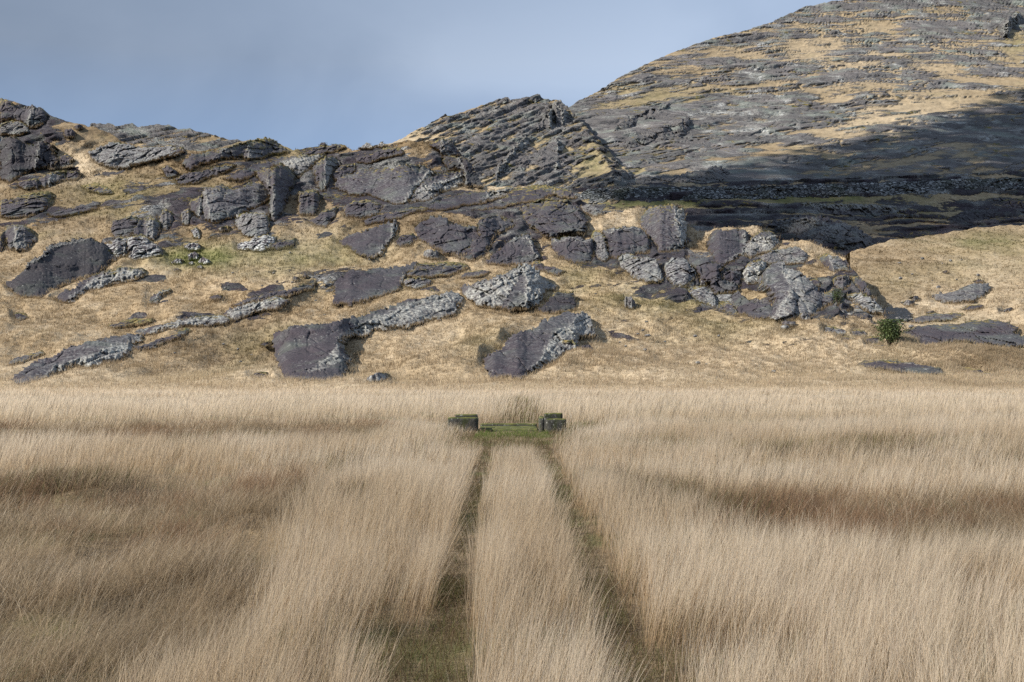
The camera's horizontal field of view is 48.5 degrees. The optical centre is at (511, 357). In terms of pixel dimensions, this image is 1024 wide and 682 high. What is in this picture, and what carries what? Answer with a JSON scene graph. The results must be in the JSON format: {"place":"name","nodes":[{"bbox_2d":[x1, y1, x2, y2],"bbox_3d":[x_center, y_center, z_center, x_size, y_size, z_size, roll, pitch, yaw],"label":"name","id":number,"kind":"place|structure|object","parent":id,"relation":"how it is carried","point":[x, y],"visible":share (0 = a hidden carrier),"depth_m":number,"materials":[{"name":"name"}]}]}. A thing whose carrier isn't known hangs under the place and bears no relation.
{"place":"outdoors","nodes":[
{"label":"outdoors","id":0,"kind":"place"},
{"bbox_2d":[90,123,242,150],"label":"distant ridge","id":1,"kind":"structure","parent":0,"point":[156,135],"depth_m":632.05,"materials":[{"name":"grey stone"}]},
{"bbox_2d":[0,0,839,150],"label":"sky","id":2,"kind":"structure","parent":0,"point":[298,74],"materials":[{"name":"blue"}]},
{"bbox_2d":[374,94,635,203],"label":"jagged ridge","id":3,"kind":"structure","parent":0,"point":[586,158],"depth_m":504.92,"materials":[{"name":"grey stone"}]},
{"bbox_2d":[492,136,529,180],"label":"rock slab","id":4,"kind":"object","parent":3,"relation":"on","point":[524,143],"visible":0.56,"depth_m":475.13,"materials":[{"name":"grey stone"}]},
{"bbox_2d":[533,109,552,132],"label":"rock slab","id":5,"kind":"object","parent":3,"relation":"on","point":[546,122],"visible":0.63,"depth_m":549.56,"materials":[{"name":"grey stone"}]},
{"bbox_2d":[526,137,563,170],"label":"rock slab","id":6,"kind":"object","parent":3,"relation":"on","point":[553,148],"visible":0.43,"depth_m":483.45,"materials":[{"name":"grey stone"}]},
{"bbox_2d":[552,100,568,125],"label":"rock slab","id":7,"kind":"object","parent":3,"relation":"on","point":[560,114],"visible":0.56,"depth_m":568.88,"materials":[{"name":"grey stone"}]},
{"bbox_2d":[0,98,1023,397],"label":"hillside","id":8,"kind":"structure","parent":0,"point":[52,128],"depth_m":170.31,"materials":[{"name":"beige plant"}]},
{"bbox_2d":[0,120,28,135],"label":"rock outcrop","id":9,"kind":"object","parent":8,"relation":"on","point":[14,127],"visible":0.89,"depth_m":314.35,"materials":[{"name":"stone"}]},
{"bbox_2d":[0,224,37,252],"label":"rock outcrop","id":10,"kind":"object","parent":8,"relation":"on","point":[20,236],"visible":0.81,"depth_m":211.81,"materials":[{"name":"stone"}]},
{"bbox_2d":[0,98,47,128],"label":"rock outcrop","id":11,"kind":"object","parent":8,"relation":"on","point":[31,115],"visible":0.84,"depth_m":322.58,"materials":[{"name":"stone"}]},
{"bbox_2d":[0,191,55,218],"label":"rock outcrop","id":12,"kind":"object","parent":8,"relation":"on","point":[26,204],"visible":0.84,"depth_m":246.00,"materials":[{"name":"stone"}]},
{"bbox_2d":[0,136,59,182],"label":"rock outcrop","id":13,"kind":"object","parent":8,"relation":"on","point":[18,157],"visible":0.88,"depth_m":288.59,"materials":[{"name":"stone"}]},
{"bbox_2d":[39,171,66,187],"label":"rock outcrop","id":14,"kind":"object","parent":8,"relation":"on","point":[48,179],"visible":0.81,"depth_m":276.88,"materials":[{"name":"stone"}]},
{"bbox_2d":[6,237,116,297],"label":"rock outcrop","id":15,"kind":"object","parent":8,"relation":"on","point":[53,265],"visible":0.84,"depth_m":182.81,"materials":[{"name":"stone"}]},
{"bbox_2d":[49,201,99,217],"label":"rock outcrop","id":16,"kind":"object","parent":8,"relation":"on","point":[82,207],"visible":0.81,"depth_m":245.19,"materials":[{"name":"stone"}]},
{"bbox_2d":[11,333,144,384],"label":"rock outcrop","id":17,"kind":"object","parent":8,"relation":"on","point":[95,353],"visible":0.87,"depth_m":118.12,"materials":[{"name":"stone"}]},
{"bbox_2d":[81,182,112,194],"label":"rock outcrop","id":18,"kind":"object","parent":8,"relation":"on","point":[97,187],"visible":0.76,"depth_m":268.51,"materials":[{"name":"stone"}]},
{"bbox_2d":[56,266,147,302],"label":"rock outcrop","id":19,"kind":"object","parent":8,"relation":"on","point":[118,274],"visible":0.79,"depth_m":175.26,"materials":[{"name":"stone"}]},
{"bbox_2d":[106,236,127,256],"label":"rock outcrop","id":20,"kind":"object","parent":8,"relation":"on","point":[118,245],"visible":0.62,"depth_m":200.68,"materials":[{"name":"stone"}]},
{"bbox_2d":[110,215,139,236],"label":"rock outcrop","id":21,"kind":"object","parent":8,"relation":"on","point":[124,226],"visible":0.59,"depth_m":221.94,"materials":[{"name":"stone"}]},
{"bbox_2d":[88,142,182,169],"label":"rock outcrop","id":22,"kind":"object","parent":8,"relation":"on","point":[115,154],"visible":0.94,"depth_m":294.44,"materials":[{"name":"stone"}]},
{"bbox_2d":[126,233,163,258],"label":"rock outcrop","id":23,"kind":"object","parent":8,"relation":"on","point":[139,246],"visible":0.84,"depth_m":200.10,"materials":[{"name":"stone"}]},
{"bbox_2d":[133,215,161,239],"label":"rock outcrop","id":24,"kind":"object","parent":8,"relation":"on","point":[147,226],"visible":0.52,"depth_m":218.11,"materials":[{"name":"stone"}]},
{"bbox_2d":[134,328,191,350],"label":"rock outcrop","id":25,"kind":"object","parent":8,"relation":"on","point":[150,345],"visible":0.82,"depth_m":130.13,"materials":[{"name":"stone"}]},
{"bbox_2d":[158,209,173,230],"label":"rock outcrop","id":26,"kind":"object","parent":8,"relation":"on","point":[166,217],"visible":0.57,"depth_m":229.07,"materials":[{"name":"stone"}]},
{"bbox_2d":[143,314,231,334],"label":"rock outcrop","id":27,"kind":"object","parent":8,"relation":"on","point":[212,319],"visible":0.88,"depth_m":140.82,"materials":[{"name":"stone"}]},
{"bbox_2d":[175,164,235,184],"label":"rock outcrop","id":28,"kind":"object","parent":8,"relation":"on","point":[192,177],"visible":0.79,"depth_m":276.84,"materials":[{"name":"stone"}]},
{"bbox_2d":[200,181,269,222],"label":"rock outcrop","id":29,"kind":"object","parent":8,"relation":"on","point":[220,202],"visible":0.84,"depth_m":242.90,"materials":[{"name":"stone"}]},
{"bbox_2d":[182,137,289,170],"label":"rock outcrop","id":30,"kind":"object","parent":8,"relation":"on","point":[257,148],"visible":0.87,"depth_m":298.17,"materials":[{"name":"stone"}]},
{"bbox_2d":[235,212,270,237],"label":"rock outcrop","id":31,"kind":"object","parent":8,"relation":"on","point":[254,224],"visible":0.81,"depth_m":218.52,"materials":[{"name":"stone"}]},
{"bbox_2d":[223,296,291,320],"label":"rock outcrop","id":32,"kind":"object","parent":8,"relation":"on","point":[272,302],"visible":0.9,"depth_m":150.94,"materials":[{"name":"stone"}]},
{"bbox_2d":[237,234,277,251],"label":"rock outcrop","id":33,"kind":"object","parent":8,"relation":"on","point":[259,242],"visible":0.81,"depth_m":202.19,"materials":[{"name":"stone"}]},
{"bbox_2d":[230,281,316,305],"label":"rock outcrop","id":34,"kind":"object","parent":8,"relation":"on","point":[280,293],"visible":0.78,"depth_m":159.85,"materials":[{"name":"stone"}]},
{"bbox_2d":[225,153,324,180],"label":"rock outcrop","id":35,"kind":"object","parent":8,"relation":"on","point":[300,163],"visible":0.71,"depth_m":292.80,"materials":[{"name":"stone"}]},
{"bbox_2d":[256,162,295,220],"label":"rock outcrop","id":36,"kind":"object","parent":8,"relation":"on","point":[279,181],"visible":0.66,"depth_m":256.12,"materials":[{"name":"stone"}]},
{"bbox_2d":[298,189,320,215],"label":"rock outcrop","id":37,"kind":"object","parent":8,"relation":"on","point":[308,200],"visible":0.9,"depth_m":247.49,"materials":[{"name":"stone"}]},
{"bbox_2d":[309,206,336,227],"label":"rock outcrop","id":38,"kind":"object","parent":8,"relation":"on","point":[323,217],"visible":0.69,"depth_m":229.84,"materials":[{"name":"stone"}]},
{"bbox_2d":[302,144,345,154],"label":"rock outcrop","id":39,"kind":"object","parent":8,"relation":"on","point":[323,149],"visible":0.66,"depth_m":313.46,"materials":[{"name":"stone"}]},
{"bbox_2d":[312,156,339,190],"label":"rock outcrop","id":40,"kind":"object","parent":8,"relation":"on","point":[322,169],"visible":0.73,"depth_m":282.10,"materials":[{"name":"stone"}]},
{"bbox_2d":[333,163,355,181],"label":"rock outcrop","id":41,"kind":"object","parent":8,"relation":"on","point":[341,170],"visible":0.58,"depth_m":286.29,"materials":[{"name":"stone"}]},
{"bbox_2d":[343,199,382,217],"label":"rock outcrop","id":42,"kind":"object","parent":8,"relation":"on","point":[364,208],"visible":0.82,"depth_m":238.15,"materials":[{"name":"stone"}]},
{"bbox_2d":[337,219,397,258],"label":"rock outcrop","id":43,"kind":"object","parent":8,"relation":"on","point":[370,242],"visible":0.87,"depth_m":206.54,"materials":[{"name":"stone"}]},
{"bbox_2d":[272,290,463,380],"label":"rock outcrop","id":44,"kind":"object","parent":8,"relation":"on","point":[316,350],"visible":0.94,"depth_m":128.73,"materials":[{"name":"stone"}]},
{"bbox_2d":[333,261,416,306],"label":"rock outcrop","id":45,"kind":"object","parent":8,"relation":"on","point":[356,285],"visible":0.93,"depth_m":168.66,"materials":[{"name":"stone"}]},
{"bbox_2d":[356,147,403,163],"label":"rock outcrop","id":46,"kind":"object","parent":8,"relation":"on","point":[383,152],"visible":0.91,"depth_m":297.94,"materials":[{"name":"stone"}]},
{"bbox_2d":[330,164,435,204],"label":"rock outcrop","id":47,"kind":"object","parent":8,"relation":"on","point":[399,184],"visible":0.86,"depth_m":269.28,"materials":[{"name":"stone"}]},
{"bbox_2d":[364,206,425,224],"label":"rock outcrop","id":48,"kind":"object","parent":8,"relation":"on","point":[381,217],"visible":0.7,"depth_m":227.58,"materials":[{"name":"stone"}]},
{"bbox_2d":[403,277,430,288],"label":"rock outcrop","id":49,"kind":"object","parent":8,"relation":"on","point":[414,282],"visible":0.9,"depth_m":169.94,"materials":[{"name":"stone"}]},
{"bbox_2d":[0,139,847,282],"bbox_3d":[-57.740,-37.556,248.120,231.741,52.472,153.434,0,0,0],"label":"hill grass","id":50,"kind":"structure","parent":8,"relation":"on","point":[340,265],"depth_m":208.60,"materials":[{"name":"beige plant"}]},
{"bbox_2d":[410,170,465,202],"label":"rock outcrop","id":51,"kind":"object","parent":8,"relation":"on","point":[428,187],"visible":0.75,"depth_m":265.29,"materials":[{"name":"stone"}]},
{"bbox_2d":[407,261,468,277],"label":"rock outcrop","id":52,"kind":"object","parent":8,"relation":"on","point":[422,269],"visible":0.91,"depth_m":183.08,"materials":[{"name":"stone"}]},
{"bbox_2d":[429,138,459,156],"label":"rock outcrop","id":53,"kind":"object","parent":8,"relation":"on","point":[447,147],"visible":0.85,"depth_m":299.77,"materials":[{"name":"stone"}]},
{"bbox_2d":[414,215,478,255],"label":"rock outcrop","id":54,"kind":"object","parent":8,"relation":"on","point":[440,232],"visible":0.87,"depth_m":208.70,"materials":[{"name":"stone"}]},
{"bbox_2d":[442,156,483,187],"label":"rock outcrop","id":55,"kind":"object","parent":8,"relation":"on","point":[459,163],"visible":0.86,"depth_m":280.99,"materials":[{"name":"stone"}]},
{"bbox_2d":[429,186,516,209],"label":"rock outcrop","id":56,"kind":"object","parent":8,"relation":"on","point":[466,199],"visible":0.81,"depth_m":253.79,"materials":[{"name":"stone"}]},
{"bbox_2d":[469,215,513,259],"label":"rock outcrop","id":57,"kind":"object","parent":8,"relation":"on","point":[488,226],"visible":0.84,"depth_m":210.90,"materials":[{"name":"stone"}]},
{"bbox_2d":[460,263,557,312],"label":"rock outcrop","id":58,"kind":"object","parent":8,"relation":"on","point":[524,285],"visible":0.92,"depth_m":160.03,"materials":[{"name":"stone"}]},
{"bbox_2d":[486,233,539,264],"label":"rock outcrop","id":59,"kind":"object","parent":8,"relation":"on","point":[521,249],"visible":0.94,"depth_m":195.84,"materials":[{"name":"stone"}]},
{"bbox_2d":[479,184,576,209],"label":"rock outcrop","id":60,"kind":"object","parent":8,"relation":"on","point":[528,193],"visible":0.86,"depth_m":256.37,"materials":[{"name":"stone"}]},
{"bbox_2d":[483,311,596,378],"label":"rock outcrop","id":61,"kind":"object","parent":8,"relation":"on","point":[520,353],"visible":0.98,"depth_m":123.20,"materials":[{"name":"stone"}]},
{"bbox_2d":[519,197,587,238],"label":"rock outcrop","id":62,"kind":"object","parent":8,"relation":"on","point":[552,217],"visible":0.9,"depth_m":226.47,"materials":[{"name":"stone"}]},
{"bbox_2d":[536,291,576,311],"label":"rock outcrop","id":63,"kind":"object","parent":8,"relation":"on","point":[559,300],"visible":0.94,"depth_m":154.40,"materials":[{"name":"stone"}]},
{"bbox_2d":[550,236,593,262],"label":"rock outcrop","id":64,"kind":"object","parent":8,"relation":"on","point":[576,249],"visible":0.92,"depth_m":199.87,"materials":[{"name":"stone"}]},
{"bbox_2d":[591,230,609,260],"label":"rock outcrop","id":65,"kind":"object","parent":8,"relation":"on","point":[600,249],"visible":0.78,"depth_m":202.37,"materials":[{"name":"stone"}]},
{"bbox_2d":[602,226,650,258],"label":"rock outcrop","id":66,"kind":"object","parent":8,"relation":"on","point":[627,240],"visible":0.83,"depth_m":205.58,"materials":[{"name":"stone"}]},
{"bbox_2d":[618,253,662,282],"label":"rock outcrop","id":67,"kind":"object","parent":8,"relation":"on","point":[646,268],"visible":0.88,"depth_m":184.76,"materials":[{"name":"stone"}]},
{"bbox_2d":[639,203,687,251],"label":"rock outcrop","id":68,"kind":"object","parent":8,"relation":"on","point":[665,226],"visible":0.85,"depth_m":218.64,"materials":[{"name":"stone"}]},
{"bbox_2d":[664,257,695,286],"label":"rock outcrop","id":69,"kind":"object","parent":8,"relation":"on","point":[680,271],"visible":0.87,"depth_m":178.90,"materials":[{"name":"stone"}]},
{"bbox_2d":[687,286,716,306],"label":"rock outcrop","id":70,"kind":"object","parent":8,"relation":"on","point":[704,294],"visible":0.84,"depth_m":165.86,"materials":[{"name":"stone"}]},
{"bbox_2d":[688,255,737,293],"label":"rock outcrop","id":71,"kind":"object","parent":8,"relation":"on","point":[706,270],"visible":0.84,"depth_m":176.47,"materials":[{"name":"stone"}]},
{"bbox_2d":[706,229,751,267],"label":"rock outcrop","id":72,"kind":"object","parent":8,"relation":"on","point":[727,246],"visible":0.84,"depth_m":207.73,"materials":[{"name":"stone"}]},
{"bbox_2d":[720,270,741,287],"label":"rock outcrop","id":73,"kind":"object","parent":8,"relation":"on","point":[734,276],"visible":0.48,"depth_m":176.88,"materials":[{"name":"stone"}]},
{"bbox_2d":[731,291,772,318],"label":"rock outcrop","id":74,"kind":"object","parent":8,"relation":"on","point":[758,309],"visible":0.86,"depth_m":153.24,"materials":[{"name":"stone"}]},
{"bbox_2d":[742,259,766,283],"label":"rock outcrop","id":75,"kind":"object","parent":8,"relation":"on","point":[752,269],"visible":0.82,"depth_m":180.89,"materials":[{"name":"stone"}]},
{"bbox_2d":[745,230,780,258],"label":"rock outcrop","id":76,"kind":"object","parent":8,"relation":"on","point":[761,241],"visible":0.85,"depth_m":209.00,"materials":[{"name":"stone"}]},
{"bbox_2d":[758,246,807,264],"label":"rock outcrop","id":77,"kind":"object","parent":8,"relation":"on","point":[793,254],"visible":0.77,"depth_m":196.09,"materials":[{"name":"stone"}]},
{"bbox_2d":[757,261,823,321],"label":"rock outcrop","id":78,"kind":"object","parent":8,"relation":"on","point":[796,294],"visible":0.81,"depth_m":156.84,"materials":[{"name":"stone"}]},
{"bbox_2d":[818,253,848,271],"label":"rock outcrop","id":79,"kind":"object","parent":8,"relation":"on","point":[834,262],"visible":0.7,"depth_m":188.00,"materials":[{"name":"stone"}]},
{"bbox_2d":[844,292,882,314],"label":"rock outcrop","id":80,"kind":"object","parent":8,"relation":"on","point":[870,303],"visible":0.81,"depth_m":158.38,"materials":[{"name":"stone"}]},
{"bbox_2d":[871,319,909,345],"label":"shrub","id":81,"kind":"object","parent":8,"relation":"on","point":[890,331],"visible":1,"depth_m":127.11,"materials":[{"name":"green plant"}]},
{"bbox_2d":[858,359,943,374],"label":"rock outcrop","id":82,"kind":"object","parent":8,"relation":"on","point":[907,366],"visible":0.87,"depth_m":115.19,"materials":[{"name":"stone"}]},
{"bbox_2d":[0,394,1023,681],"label":"field ground","id":83,"kind":"structure","parent":0,"point":[406,623],"depth_m":14.11,"materials":[{"name":"brown plant"}]},
{"bbox_2d":[448,414,478,431],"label":"bridge parapet","id":84,"kind":"structure","parent":83,"relation":"on","point":[471,424],"depth_m":42.00,"materials":[{"name":"stone"}]},
{"bbox_2d":[479,423,537,431],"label":"bridge deck","id":85,"kind":"structure","parent":83,"relation":"on","point":[491,427],"depth_m":44.07,"materials":[{"name":"concrete"}]},
{"bbox_2d":[0,351,1023,681],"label":"tall grass","id":86,"kind":"structure","parent":83,"relation":"on","point":[864,587],"depth_m":15.76,"materials":[{"name":"beige plant"}]},
{"bbox_2d":[0,375,1023,681],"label":"matted grass","id":87,"kind":"structure","parent":83,"relation":"on","point":[196,539],"depth_m":15.72,"materials":[{"name":"beige plant"}]},
{"bbox_2d":[538,413,565,431],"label":"bridge parapet","id":88,"kind":"structure","parent":83,"relation":"on","point":[555,421],"depth_m":41.95,"materials":[{"name":"stone"}]},
{"bbox_2d":[566,171,1023,256],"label":"valley terrace","id":89,"kind":"structure","parent":0,"point":[935,212],"depth_m":388.06,"materials":[{"name":"grey stone"}]},
{"bbox_2d":[581,177,1023,201],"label":"rock ledge","id":90,"kind":"structure","parent":89,"relation":"on","point":[888,188],"depth_m":401.50,"materials":[{"name":"grey stone"}]},
{"bbox_2d":[763,214,872,250],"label":"rock outcrop","id":91,"kind":"object","parent":89,"relation":"on","point":[819,229],"visible":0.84,"depth_m":347.00,"materials":[{"name":"stone"}]},
{"bbox_2d":[785,201,897,216],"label":"rock outcrop","id":92,"kind":"object","parent":89,"relation":"on","point":[866,210],"visible":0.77,"depth_m":382.59,"materials":[{"name":"stone"}]},
{"bbox_2d":[947,208,997,225],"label":"rock outcrop","id":93,"kind":"object","parent":89,"relation":"on","point":[960,218],"visible":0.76,"depth_m":374.89,"materials":[{"name":"stone"}]},
{"bbox_2d":[998,198,1023,211],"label":"rock outcrop","id":94,"kind":"object","parent":89,"relation":"on","point":[1018,203],"visible":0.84,"depth_m":387.85,"materials":[{"name":"stone"}]},
{"bbox_2d":[568,0,1023,181],"bbox_3d":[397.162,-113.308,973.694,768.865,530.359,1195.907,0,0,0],"label":"mountain","id":95,"kind":"structure","parent":0,"point":[841,89],"depth_m":678.80,"materials":[{"name":"grey stone"}]},
{"bbox_2d":[614,103,669,130],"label":"rock outcrop","id":96,"kind":"object","parent":95,"relation":"on","point":[627,124],"visible":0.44,"depth_m":616.07,"materials":[{"name":"grey stone"}]},
{"bbox_2d":[619,116,690,148],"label":"rock outcrop","id":97,"kind":"object","parent":95,"relation":"on","point":[682,128],"visible":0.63,"depth_m":569.48,"materials":[{"name":"grey stone"}]},
{"bbox_2d":[636,165,729,184],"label":"rock outcrop","id":98,"kind":"object","parent":95,"relation":"on","point":[713,173],"visible":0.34,"depth_m":459.08,"materials":[{"name":"grey stone"}]},
{"bbox_2d":[684,123,782,159],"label":"rock outcrop","id":99,"kind":"object","parent":95,"relation":"on","point":[689,155],"visible":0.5,"depth_m":559.37,"materials":[{"name":"grey stone"}]},
{"bbox_2d":[996,12,1020,37],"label":"rock outcrop","id":100,"kind":"object","parent":95,"relation":"on","point":[1004,26],"visible":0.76,"depth_m":867.22,"materials":[{"name":"grey stone"}]},
{"bbox_2d":[881,306,910,327],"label":"rock","id":101,"kind":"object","parent":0,"point":[903,313],"depth_m":159.10,"materials":[{"name":"grey stone"}]},
{"bbox_2d":[845,225,1023,391],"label":"valley slope","id":102,"kind":"structure","parent":0,"point":[932,268],"depth_m":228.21,"materials":[{"name":"beige plant"}]},
{"bbox_2d":[909,313,962,322],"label":"rock outcrop","id":103,"kind":"object","parent":102,"relation":"on","point":[932,316],"visible":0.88,"depth_m":155.69,"materials":[{"name":"stone"}]},
{"bbox_2d":[931,283,990,303],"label":"rock outcrop","id":104,"kind":"object","parent":102,"relation":"on","point":[973,291],"visible":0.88,"depth_m":180.58,"materials":[{"name":"stone"}]},
{"bbox_2d":[903,319,1023,347],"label":"rock outcrop","id":105,"kind":"object","parent":102,"relation":"on","point":[994,332],"visible":0.84,"depth_m":138.43,"materials":[{"name":"stone"}]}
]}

